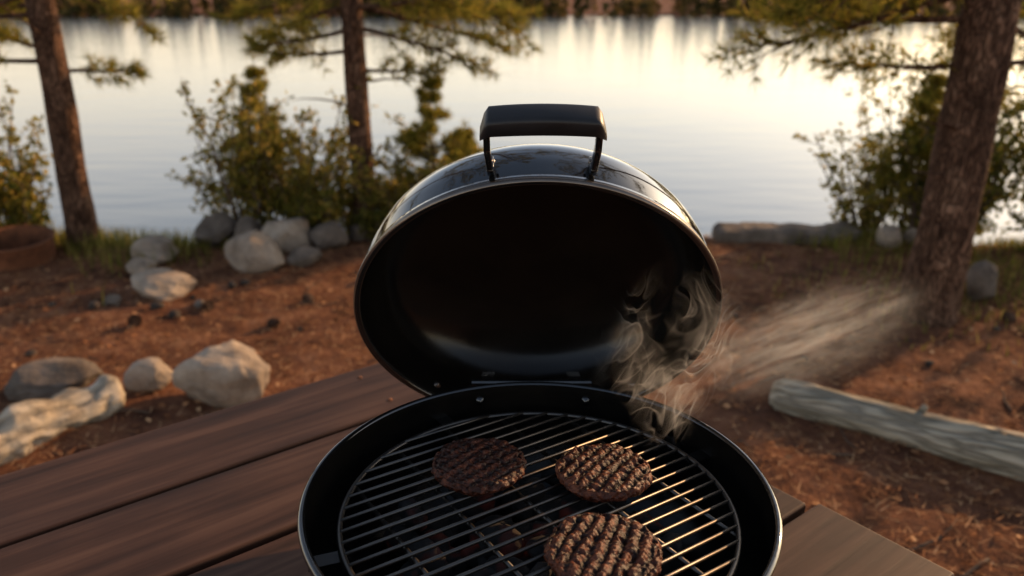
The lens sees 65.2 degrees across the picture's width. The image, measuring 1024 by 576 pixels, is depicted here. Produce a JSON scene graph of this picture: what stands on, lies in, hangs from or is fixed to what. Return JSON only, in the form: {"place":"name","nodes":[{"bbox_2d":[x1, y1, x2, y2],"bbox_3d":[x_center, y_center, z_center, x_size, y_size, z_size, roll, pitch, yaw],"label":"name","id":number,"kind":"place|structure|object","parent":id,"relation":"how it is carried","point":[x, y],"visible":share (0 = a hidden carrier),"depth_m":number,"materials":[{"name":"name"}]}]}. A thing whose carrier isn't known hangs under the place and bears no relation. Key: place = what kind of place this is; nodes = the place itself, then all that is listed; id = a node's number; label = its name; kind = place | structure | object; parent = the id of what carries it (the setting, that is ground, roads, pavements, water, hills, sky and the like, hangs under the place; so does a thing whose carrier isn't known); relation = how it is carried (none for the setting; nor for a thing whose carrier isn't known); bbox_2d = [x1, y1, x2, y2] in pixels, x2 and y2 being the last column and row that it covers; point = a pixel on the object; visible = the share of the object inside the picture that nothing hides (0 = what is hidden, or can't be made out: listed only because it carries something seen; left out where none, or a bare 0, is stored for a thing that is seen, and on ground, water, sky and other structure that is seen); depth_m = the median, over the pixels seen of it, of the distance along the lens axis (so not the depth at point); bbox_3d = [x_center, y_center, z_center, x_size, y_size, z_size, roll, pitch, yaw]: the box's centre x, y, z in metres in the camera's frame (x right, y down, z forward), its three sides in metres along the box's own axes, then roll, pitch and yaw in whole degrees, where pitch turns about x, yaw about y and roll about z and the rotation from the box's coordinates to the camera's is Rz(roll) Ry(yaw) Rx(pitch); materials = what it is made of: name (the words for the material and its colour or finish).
{"place":"outdoors","nodes":[
{"label":"outdoors","id":0,"kind":"place"},
{"bbox_2d":[0,16,1023,245],"bbox_3d":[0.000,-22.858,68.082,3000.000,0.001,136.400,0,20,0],"label":"lake water","id":1,"kind":"structure","parent":0,"point":[697,138],"depth_m":13.15,"materials":[{"name":"white liquid"}]},
{"bbox_2d":[0,0,1023,575],"bbox_3d":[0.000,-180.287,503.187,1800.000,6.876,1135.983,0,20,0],"label":"ground","id":2,"kind":"structure","parent":0,"point":[990,406],"depth_m":3.33,"materials":[{"name":"brown soil"}]},
{"bbox_2d":[0,80,52,226],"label":"shrub","id":3,"kind":"object","parent":2,"relation":"on","point":[11,137],"visible":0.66,"depth_m":4.81,"materials":[{"name":"green plant"}]},
{"bbox_2d":[0,168,55,227],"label":"shrub","id":4,"kind":"object","parent":2,"relation":"on","point":[37,216],"visible":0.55,"depth_m":4.84,"materials":[{"name":"green plant"}]},
{"bbox_2d":[0,225,56,270],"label":"fire pit ring","id":5,"kind":"object","parent":2,"relation":"on","point":[22,246],"visible":0.91,"depth_m":4.57,"materials":[{"name":"metal"}]},
{"bbox_2d":[24,349,37,355],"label":"pebble","id":6,"kind":"object","parent":2,"relation":"on","point":[30,352],"visible":0.98,"depth_m":3.33,"materials":[{"name":"stone"}]},
{"bbox_2d":[48,302,56,306],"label":"pebble","id":7,"kind":"object","parent":2,"relation":"on","point":[51,304],"visible":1,"depth_m":3.84,"materials":[{"name":"stone"}]},
{"bbox_2d":[3,357,102,401],"bbox_3d":[-1.723,0.341,3.033,0.306,0.132,0.256,0,20,0],"label":"boulder","id":8,"kind":"object","parent":2,"relation":"on","point":[47,378],"visible":0.88,"depth_m":2.96,"materials":[{"name":"stone"}]},
{"bbox_2d":[0,374,125,464],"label":"weathered log","id":9,"kind":"object","parent":2,"relation":"on","point":[25,425],"visible":0.91,"depth_m":2.69,"materials":[{"name":"grey wood"}]},
{"bbox_2d":[0,0,177,249],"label":"pine tree","id":10,"kind":"object","parent":2,"relation":"on","point":[50,60],"visible":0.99,"depth_m":4.53,"materials":[{"name":"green plant"}]},
{"bbox_2d":[89,300,99,309],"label":"pebble","id":11,"kind":"object","parent":2,"relation":"on","point":[94,304],"visible":0.95,"depth_m":3.79,"materials":[{"name":"grey stone"}]},
{"bbox_2d":[104,294,120,305],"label":"rock","id":12,"kind":"object","parent":2,"relation":"on","point":[114,299],"visible":0.97,"depth_m":3.85,"materials":[{"name":"stone"}]},
{"bbox_2d":[127,314,141,326],"bbox_3d":[-1.690,0.146,3.583,0.060,0.060,0.061,-7,17,-19],"label":"pine cone","id":13,"kind":"object","parent":2,"relation":"on","point":[134,320],"visible":1,"depth_m":3.57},
{"bbox_2d":[125,257,157,274],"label":"boulder","id":14,"kind":"object","parent":2,"relation":"on","point":[142,263],"visible":0.64,"depth_m":4.27,"materials":[{"name":"stone"}]},
{"bbox_2d":[123,357,172,391],"bbox_3d":[-1.383,0.335,3.061,0.177,0.144,0.139,0,20,0],"label":"boulder","id":15,"kind":"object","parent":2,"relation":"on","point":[151,373],"visible":0.96,"depth_m":3.01,"materials":[{"name":"stone"}]},
{"bbox_2d":[130,235,179,263],"bbox_3d":[-2.059,-0.222,4.611,0.252,0.144,0.331,0,20,0],"label":"boulder","id":16,"kind":"object","parent":2,"relation":"on","point":[161,245],"visible":0.84,"depth_m":4.52,"materials":[{"name":"stone"}]},
{"bbox_2d":[150,301,164,308],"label":"pebble","id":17,"kind":"object","parent":2,"relation":"on","point":[157,305],"visible":1,"depth_m":3.79,"materials":[{"name":"stone"}]},
{"bbox_2d":[130,268,197,300],"bbox_3d":[-1.791,-0.021,4.025,0.361,0.132,0.271,12,23,31],"label":"boulder","id":18,"kind":"object","parent":2,"relation":"on","point":[164,284],"visible":0.98,"depth_m":3.93,"materials":[{"name":"stone"}]},
{"bbox_2d":[169,310,180,317],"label":"pebble","id":19,"kind":"object","parent":2,"relation":"on","point":[174,313],"visible":1,"depth_m":3.72,"materials":[{"name":"grey stone"}]},
{"bbox_2d":[194,299,203,308],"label":"boulder","id":20,"kind":"object","parent":2,"relation":"on","point":[198,303],"visible":0.77,"depth_m":3.83,"materials":[{"name":"stone"}]},
{"bbox_2d":[201,300,214,310],"bbox_3d":[-1.446,0.086,3.805,0.061,0.060,0.060,10,22,37],"label":"pine cone","id":21,"kind":"object","parent":2,"relation":"on","point":[208,305],"visible":1,"depth_m":3.79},
{"bbox_2d":[194,212,236,247],"bbox_3d":[-1.795,-0.339,4.851,0.208,0.216,0.276,10,22,25],"label":"boulder","id":22,"kind":"object","parent":2,"relation":"on","point":[216,228],"visible":0.88,"depth_m":4.79,"materials":[{"name":"stone"}]},
{"bbox_2d":[172,340,269,408],"bbox_3d":[-1.072,0.328,2.983,0.343,0.252,0.258,6,21,16],"label":"boulder","id":23,"kind":"object","parent":2,"relation":"on","point":[231,373],"visible":0.94,"depth_m":2.88,"materials":[{"name":"stone"}]},
{"bbox_2d":[165,74,279,224],"bbox_3d":[-1.779,-0.772,4.951,0.755,1.120,0.901,0,20,0],"label":"shrub","id":24,"kind":"object","parent":2,"relation":"on","point":[228,197],"visible":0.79,"depth_m":4.90,"materials":[{"name":"green plant"}]},
{"bbox_2d":[228,281,236,288],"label":"pebble","id":25,"kind":"object","parent":2,"relation":"on","point":[232,284],"visible":1,"depth_m":4.08,"materials":[{"name":"stone"}]},
{"bbox_2d":[240,279,249,285],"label":"pebble","id":26,"kind":"object","parent":2,"relation":"on","point":[244,282],"visible":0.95,"depth_m":4.13,"materials":[{"name":"stone"}]},
{"bbox_2d":[181,53,311,213],"bbox_3d":[-1.693,-0.906,5.223,0.895,1.266,0.768,0,20,0],"label":"pine sapling","id":27,"kind":"object","parent":2,"relation":"on","point":[251,73],"visible":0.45,"depth_m":5.06,"materials":[{"name":"green plant"}]},
{"bbox_2d":[234,216,262,236],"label":"boulder","id":28,"kind":"object","parent":2,"relation":"on","point":[245,224],"visible":0.39,"depth_m":4.75,"materials":[{"name":"stone"}]},
{"bbox_2d":[224,230,284,272],"bbox_3d":[-1.408,-0.191,4.378,0.320,0.240,0.240,0,20,0],"label":"boulder","id":29,"kind":"object","parent":2,"relation":"on","point":[254,251],"visible":0.94,"depth_m":4.31,"materials":[{"name":"stone"}]},
{"bbox_2d":[266,317,280,327],"bbox_3d":[-1.082,0.158,3.629,0.061,0.060,0.060,-12,22,-19],"label":"pine cone","id":30,"kind":"object","parent":2,"relation":"on","point":[270,322],"visible":0.99,"depth_m":3.61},
{"bbox_2d":[261,217,312,253],"bbox_3d":[-1.351,-0.304,4.776,0.315,0.228,0.220,-11,23,-29],"label":"boulder","id":31,"kind":"object","parent":2,"relation":"on","point":[289,235],"visible":0.68,"depth_m":4.69,"materials":[{"name":"stone"}]},
{"bbox_2d":[215,103,362,229],"bbox_3d":[-1.336,-0.708,5.027,0.888,0.925,0.713,12,23,30],"label":"shrub","id":32,"kind":"object","parent":2,"relation":"on","point":[312,134],"visible":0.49,"depth_m":4.94,"materials":[{"name":"green plant"}]},
{"bbox_2d":[212,72,379,220],"bbox_3d":[-1.403,-0.798,5.147,1.099,1.100,0.911,0,20,0],"label":"shrub","id":33,"kind":"object","parent":2,"relation":"on","point":[273,128],"visible":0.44,"depth_m":4.94,"materials":[{"name":"green plant"}]},
{"bbox_2d":[286,246,322,266],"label":"boulder","id":34,"kind":"object","parent":2,"relation":"on","point":[305,256],"visible":0.96,"depth_m":4.46,"materials":[{"name":"stone"}]},
{"bbox_2d":[302,293,313,302],"bbox_3d":[-0.991,0.053,3.890,0.060,0.060,0.061,-18,31,-41],"label":"pine cone","id":35,"kind":"object","parent":2,"relation":"on","point":[308,297],"visible":0.98,"depth_m":3.87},
{"bbox_2d":[272,181,350,230],"bbox_3d":[-1.265,-0.484,5.009,0.523,0.439,0.540,0,20,0],"label":"shrub","id":36,"kind":"object","parent":2,"relation":"on","point":[311,220],"visible":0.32,"depth_m":4.88,"materials":[{"name":"green plant"}]},
{"bbox_2d":[241,112,399,234],"bbox_3d":[-1.151,-0.709,5.064,0.809,0.871,0.854,14,24,34],"label":"shrub","id":37,"kind":"object","parent":2,"relation":"on","point":[348,219],"visible":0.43,"depth_m":4.91,"materials":[{"name":"green plant"}]},
{"bbox_2d":[308,220,348,250],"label":"boulder","id":38,"kind":"object","parent":2,"relation":"on","point":[332,234],"visible":0.98,"depth_m":4.72,"materials":[{"name":"stone"}]},
{"bbox_2d":[348,223,371,241],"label":"boulder","id":39,"kind":"object","parent":2,"relation":"on","point":[354,233],"visible":0.53,"depth_m":4.96,"materials":[{"name":"stone"}]},
{"bbox_2d":[205,0,547,225],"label":"pine tree","id":40,"kind":"object","parent":2,"relation":"on","point":[352,31],"visible":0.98,"depth_m":4.77,"materials":[{"name":"green plant"}]},
{"bbox_2d":[351,179,401,242],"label":"shrub","id":41,"kind":"object","parent":2,"relation":"on","point":[378,215],"visible":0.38,"depth_m":4.87,"materials":[{"name":"green plant"}]},
{"bbox_2d":[320,111,455,234],"bbox_3d":[-0.821,-0.645,5.097,0.843,0.945,0.933,-7,21,-18],"label":"shrub","id":42,"kind":"object","parent":2,"relation":"on","point":[376,202],"visible":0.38,"depth_m":4.89,"materials":[{"name":"green plant"}]},
{"bbox_2d":[393,154,457,198],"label":"shrub","id":43,"kind":"object","parent":2,"relation":"on","point":[424,171],"visible":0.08,"depth_m":4.87,"materials":[{"name":"green plant"}]},
{"bbox_2d":[373,66,482,203],"bbox_3d":[-0.572,-0.818,5.021,0.890,1.190,0.768,5,20,14],"label":"pine sapling","id":44,"kind":"object","parent":2,"relation":"on","point":[416,143],"visible":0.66,"depth_m":4.89,"materials":[{"name":"green plant"}]},
{"bbox_2d":[418,117,482,181],"bbox_3d":[-0.333,-0.679,5.169,0.719,0.876,0.637,0,20,0],"label":"pine sapling","id":45,"kind":"object","parent":2,"relation":"on","point":[470,135],"visible":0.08,"depth_m":5.05,"materials":[{"name":"green plant"}]},
{"bbox_2d":[0,363,953,575],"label":"picnic table","id":46,"kind":"object","parent":2,"relation":"on","point":[218,493],"visible":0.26,"depth_m":1.09,"materials":[{"name":"brown wood"}]},
{"bbox_2d":[297,104,782,575],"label":"kettle grill","id":47,"kind":"object","parent":46,"relation":"on","point":[543,308],"visible":0.91,"depth_m":0.93,"materials":[{"name":"black metal"}]},
{"bbox_2d":[431,438,526,496],"bbox_3d":[-0.033,0.178,0.810,0.096,0.016,0.098,0,20,0],"label":"burger patty","id":48,"kind":"object","parent":47,"relation":"on","point":[471,467],"visible":1,"depth_m":0.80,"materials":[{"name":"brown food"}]},
{"bbox_2d":[544,512,662,575],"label":"burger patty","id":49,"kind":"object","parent":47,"relation":"on","point":[594,544],"visible":1,"depth_m":0.67,"materials":[{"name":"brown food"}]},
{"bbox_2d":[555,443,652,502],"bbox_3d":[0.091,0.182,0.799,0.096,0.017,0.097,0,20,0],"label":"burger patty","id":50,"kind":"object","parent":47,"relation":"on","point":[599,472],"visible":1,"depth_m":0.79,"materials":[{"name":"brown food"}]},
{"bbox_2d":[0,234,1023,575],"bbox_3d":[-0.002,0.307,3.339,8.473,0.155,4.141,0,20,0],"label":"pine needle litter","id":51,"kind":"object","parent":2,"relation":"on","point":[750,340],"visible":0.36,"depth_m":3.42,"materials":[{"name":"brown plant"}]},
{"bbox_2d":[13,245,1012,575],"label":"fallen twigs","id":52,"kind":"object","parent":2,"relation":"on","point":[975,567],"visible":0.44,"depth_m":2.95,"materials":[{"name":"brown wood"}]},
{"bbox_2d":[6,0,1023,17],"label":"distant treeline","id":53,"kind":"object","parent":2,"relation":"on","point":[179,8],"visible":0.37,"depth_m":77.84,"materials":[{"name":"green plant"}]},
{"bbox_2d":[51,218,1023,370],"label":"grass","id":54,"kind":"structure","parent":2,"relation":"on","point":[113,239],"depth_m":4.65,"materials":[{"name":"green plant"}]},
{"bbox_2d":[712,221,861,244],"bbox_3d":[1.720,-0.333,5.023,0.900,0.132,0.236,0,20,0],"label":"log","id":55,"kind":"object","parent":2,"relation":"on","point":[743,232],"visible":0.76,"depth_m":4.93,"materials":[{"name":"wood"}]},
{"bbox_2d":[792,100,917,235],"bbox_3d":[2.236,-0.710,5.141,0.971,0.913,0.630,-14,24,-35],"label":"shrub","id":56,"kind":"object","parent":2,"relation":"on","point":[866,213],"visible":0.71,"depth_m":5.06,"materials":[{"name":"green plant"}]},
{"bbox_2d":[698,0,1023,327],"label":"pine tree","id":57,"kind":"object","parent":2,"relation":"on","point":[981,42],"visible":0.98,"depth_m":3.44,"materials":[{"name":"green plant"}]},
{"bbox_2d":[876,225,901,248],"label":"boulder","id":58,"kind":"object","parent":2,"relation":"on","point":[889,233],"visible":0.88,"depth_m":4.71,"materials":[{"name":"stone"}]},
{"bbox_2d":[769,378,1023,481],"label":"fallen log","id":59,"kind":"object","parent":2,"relation":"on","point":[992,449],"visible":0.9,"depth_m":2.63,"materials":[{"name":"grey wood"}]},
{"bbox_2d":[902,228,916,243],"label":"boulder","id":60,"kind":"object","parent":2,"relation":"on","point":[908,234],"visible":0.48,"depth_m":4.84,"materials":[{"name":"stone"}]},
{"bbox_2d":[848,58,990,228],"bbox_3d":[2.477,-0.816,4.867,0.808,1.178,0.769,13,24,33],"label":"pine sapling","id":61,"kind":"object","parent":2,"relation":"on","point":[922,109],"visible":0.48,"depth_m":4.82,"materials":[{"name":"green plant"}]},
{"bbox_2d":[843,50,1011,231],"bbox_3d":[2.650,-0.881,5.289,0.938,1.317,1.277,9,22,24],"label":"shrub","id":62,"kind":"object","parent":2,"relation":"on","point":[901,221],"visible":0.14,"depth_m":5.28,"materials":[{"name":"green plant"}]},
{"bbox_2d":[925,360,933,366],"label":"pebble","id":63,"kind":"object","parent":2,"relation":"on","point":[928,363],"visible":1,"depth_m":3.23,"materials":[{"name":"stone"}]},
{"bbox_2d":[865,76,1023,233],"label":"shrub","id":64,"kind":"object","parent":2,"relation":"on","point":[994,192],"visible":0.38,"depth_m":4.78,"materials":[{"name":"green plant"}]},
{"bbox_2d":[894,1,1023,243],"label":"shrub","id":65,"kind":"object","parent":2,"relation":"on","point":[1015,93],"visible":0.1,"depth_m":5.13,"materials":[{"name":"green plant"}]},
{"bbox_2d":[966,260,997,300],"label":"boulder","id":66,"kind":"object","parent":2,"relation":"on","point":[981,278],"visible":0.89,"depth_m":3.91,"materials":[{"name":"stone"}]},
{"bbox_2d":[991,326,1000,330],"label":"pebble","id":67,"kind":"object","parent":2,"relation":"on","point":[996,328],"visible":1,"depth_m":3.59,"materials":[{"name":"brown stone"}]},
{"bbox_2d":[992,89,1023,251],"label":"shrub","id":68,"kind":"object","parent":2,"relation":"on","point":[1016,218],"visible":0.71,"depth_m":4.87,"materials":[{"name":"green plant"}]},
{"bbox_2d":[1002,311,1016,323],"bbox_3d":[2.298,0.137,3.695,0.060,0.060,0.061,-1,24,-4],"label":"pine cone","id":69,"kind":"object","parent":2,"relation":"on","point":[1007,316],"visible":0.97,"depth_m":3.68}
]}

